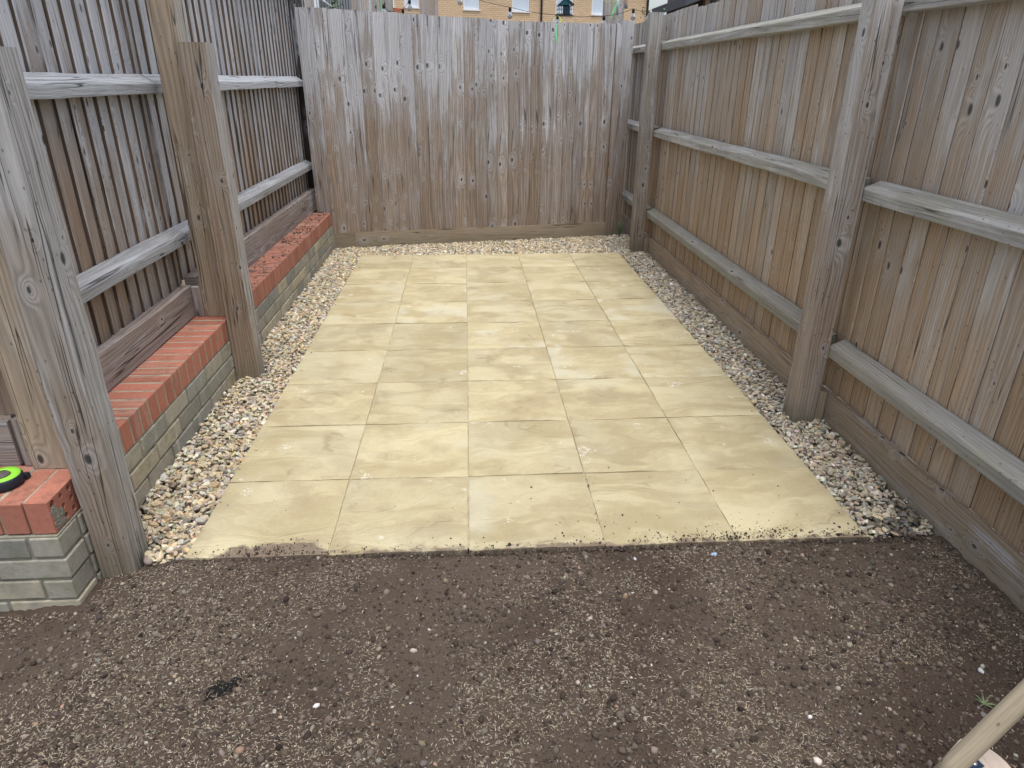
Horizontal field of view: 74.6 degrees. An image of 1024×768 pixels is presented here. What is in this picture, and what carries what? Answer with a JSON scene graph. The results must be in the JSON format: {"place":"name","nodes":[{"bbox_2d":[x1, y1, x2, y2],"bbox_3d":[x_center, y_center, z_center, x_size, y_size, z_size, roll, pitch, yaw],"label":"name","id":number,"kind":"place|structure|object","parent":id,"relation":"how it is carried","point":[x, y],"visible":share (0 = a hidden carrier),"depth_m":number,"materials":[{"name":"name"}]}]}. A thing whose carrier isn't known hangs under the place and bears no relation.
{"place":"outdoors","nodes":[
{"label":"outdoors","id":0,"kind":"place"},
{"bbox_2d":[314,0,667,14],"label":"sky","id":1,"kind":"structure","parent":0,"point":[652,3],"materials":[{"name":"white"}]},
{"bbox_2d":[0,213,1022,554],"bbox_3d":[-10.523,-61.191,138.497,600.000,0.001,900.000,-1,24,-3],"label":"ground","id":2,"kind":"structure","parent":0,"point":[422,229],"depth_m":3.36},
{"bbox_2d":[0,315,236,611],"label":"brick wall","id":3,"kind":"structure","parent":2,"relation":"on","point":[165,397],"depth_m":2.38,"materials":[{"name":"brick"}]},
{"bbox_2d":[0,466,30,492],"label":"tape measure","id":4,"kind":"object","parent":3,"relation":"on","point":[11,477],"visible":1,"depth_m":1.94,"materials":[{"name":"plastic"}]},
{"bbox_2d":[0,370,31,465],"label":"wooden fence","id":5,"kind":"object","parent":3,"relation":"on","point":[13,450],"visible":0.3,"depth_m":2.03,"materials":[{"name":"wood"}]},
{"bbox_2d":[249,213,334,346],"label":"brick wall","id":6,"kind":"structure","parent":2,"relation":"on","point":[280,286],"depth_m":4.55,"materials":[{"name":"brick"}]},
{"bbox_2d":[0,0,323,468],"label":"wooden fence","id":7,"kind":"object","parent":6,"relation":"on","point":[104,82],"visible":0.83,"depth_m":2.88,"materials":[{"name":"wood"}]},
{"bbox_2d":[326,0,343,8],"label":"climbing plant","id":8,"kind":"object","parent":7,"relation":"attached to","point":[335,1],"visible":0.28,"depth_m":6.11,"materials":[{"name":"green plant"}]},
{"bbox_2d":[305,0,333,237],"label":"timber post","id":9,"kind":"object","parent":2,"relation":"on","point":[309,3],"depth_m":6.18,"materials":[{"name":"wood"}]},
{"bbox_2d":[316,0,351,9],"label":"slatted screen","id":10,"kind":"object","parent":2,"relation":"on","point":[324,4],"visible":0.06,"depth_m":7.57,"materials":[{"name":"metal"}]},
{"bbox_2d":[351,0,386,11],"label":"fence panel","id":11,"kind":"object","parent":2,"relation":"on","point":[366,5],"visible":0.03,"depth_m":7.08,"materials":[{"name":"grey wood"}]},
{"bbox_2d":[386,0,392,11],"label":"timber post","id":12,"kind":"object","parent":2,"relation":"on","point":[389,4],"visible":0.06,"depth_m":6.31,"materials":[{"name":"grey wood"}]},
{"bbox_2d":[420,0,437,15],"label":"timber post","id":13,"kind":"object","parent":2,"relation":"on","point":[428,7],"visible":0.02,"depth_m":6.03,"materials":[{"name":"brown wood"}]},
{"bbox_2d":[602,0,624,23],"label":"timber post","id":14,"kind":"object","parent":2,"relation":"on","point":[608,6],"visible":0.11,"depth_m":6.13,"materials":[{"name":"grey wood"}]},
{"bbox_2d":[616,0,618,16],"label":"metal rod","id":15,"kind":"object","parent":14,"relation":"attached to","point":[617,12],"visible":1,"depth_m":6.05,"materials":[{"name":"silver metal"}]},
{"bbox_2d":[624,0,627,8],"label":"bird feeder","id":16,"kind":"object","parent":14,"relation":"hanging from","point":[626,5],"visible":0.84,"depth_m":6.24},
{"bbox_2d":[620,0,1023,612],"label":"wooden fence","id":17,"kind":"object","parent":2,"relation":"on","point":[829,194],"visible":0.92,"depth_m":2.63,"materials":[{"name":"wood"}]},
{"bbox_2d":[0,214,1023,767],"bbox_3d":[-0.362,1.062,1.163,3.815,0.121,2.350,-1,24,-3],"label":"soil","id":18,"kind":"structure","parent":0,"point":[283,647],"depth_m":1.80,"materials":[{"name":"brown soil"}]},
{"bbox_2d":[0,46,148,577],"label":"wooden post","id":19,"kind":"object","parent":18,"relation":"on","point":[35,250],"visible":0.97,"depth_m":1.81,"materials":[{"name":"wood"}]},
{"bbox_2d":[0,541,1023,767],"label":"grass seed","id":20,"kind":"object","parent":18,"relation":"on","point":[339,711],"depth_m":1.72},
{"bbox_2d":[933,679,1023,767],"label":"broom","id":21,"kind":"object","parent":18,"relation":"on","point":[987,732],"visible":1,"depth_m":1.36,"materials":[{"name":"beige wood"}]},
{"bbox_2d":[975,692,994,707],"bbox_3d":[1.181,0.793,1.678,0.053,0.012,0.058,-1,24,-3],"label":"grass tuft","id":22,"kind":"object","parent":18,"relation":"on","point":[983,702],"visible":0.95,"depth_m":1.68,"materials":[{"name":"green plant"}]},
{"bbox_2d":[393,0,648,23],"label":"brick house","id":23,"kind":"structure","parent":0,"point":[583,10],"depth_m":29.70,"materials":[{"name":"brown brick"}]},
{"bbox_2d":[404,0,419,8],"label":"window","id":24,"kind":"structure","parent":23,"relation":"in","point":[414,3],"depth_m":28.24,"materials":[{"name":"white plastic"}]},
{"bbox_2d":[463,0,480,10],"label":"window","id":25,"kind":"structure","parent":23,"relation":"in","point":[468,5],"depth_m":28.97,"materials":[{"name":"white plastic"}]},
{"bbox_2d":[512,0,529,12],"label":"window","id":26,"kind":"structure","parent":23,"relation":"in","point":[518,4],"depth_m":29.61,"materials":[{"name":"white plastic"}]},
{"bbox_2d":[555,0,573,14],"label":"window","id":27,"kind":"structure","parent":23,"relation":"in","point":[557,1],"depth_m":30.20,"materials":[{"name":"white plastic"}]},
{"bbox_2d":[591,0,602,15],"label":"window","id":28,"kind":"structure","parent":23,"relation":"in","point":[597,5],"depth_m":30.69,"materials":[{"name":"white plastic"}]},
{"bbox_2d":[385,0,664,16],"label":"light cable","id":29,"kind":"object","parent":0,"point":[549,14],"visible":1,"depth_m":5.99,"materials":[{"name":"black plastic"}]},
{"bbox_2d":[407,0,411,11],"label":"string light bulb","id":30,"kind":"object","parent":29,"relation":"hanging from","point":[409,8],"visible":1,"depth_m":5.89,"materials":[{"name":"white glass"}]},
{"bbox_2d":[507,7,511,18],"bbox_3d":[-0.018,-3.295,5.971,0.045,0.093,0.045,-1,24,-3],"label":"string light bulb","id":31,"kind":"object","parent":29,"relation":"hanging from","point":[509,15],"visible":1,"depth_m":5.96,"materials":[{"name":"white glass"}]},
{"bbox_2d":[630,9,634,19],"bbox_3d":[1.082,-3.299,6.002,0.045,0.093,0.045,-1,24,-3],"label":"string light bulb","id":32,"kind":"object","parent":29,"relation":"hanging from","point":[632,17],"visible":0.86,"depth_m":5.99,"materials":[{"name":"white glass"}]},
{"bbox_2d":[139,234,933,566],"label":"path","id":33,"kind":"structure","parent":0,"point":[813,444],"depth_m":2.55,"materials":[{"name":"beige gravel"}]},
{"bbox_2d":[178,42,264,382],"bbox_3d":[-1.348,-0.699,3.188,0.118,1.643,0.105,-1,24,-3],"label":"wooden post","id":34,"kind":"object","parent":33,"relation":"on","point":[203,95],"visible":0.91,"depth_m":3.08,"materials":[{"name":"wood"}]},
{"bbox_2d":[295,7,634,248],"bbox_3d":[-0.331,-2.194,6.027,2.869,1.995,0.111,-5,25,-13],"label":"wooden fence","id":35,"kind":"object","parent":33,"relation":"on","point":[443,129],"visible":0.97,"depth_m":5.93,"materials":[{"name":"grey wood"}]},
{"bbox_2d":[185,253,867,559],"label":"patio","id":36,"kind":"structure","parent":33,"relation":"on","point":[468,398],"depth_m":2.90,"materials":[{"name":"stone"}]},
{"bbox_2d":[616,222,622,235],"bbox_3d":[1.047,-1.513,6.569,0.074,0.168,0.080,-1,24,-3],"label":"weed","id":37,"kind":"object","parent":33,"relation":"on","point":[619,229],"visible":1,"depth_m":6.56,"materials":[{"name":"green plant"}]},
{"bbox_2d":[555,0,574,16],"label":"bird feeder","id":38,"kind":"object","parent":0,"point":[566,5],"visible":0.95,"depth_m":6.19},
{"bbox_2d":[652,0,719,13],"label":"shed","id":39,"kind":"structure","parent":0,"point":[671,6],"depth_m":8.34,"materials":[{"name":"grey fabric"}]}
]}

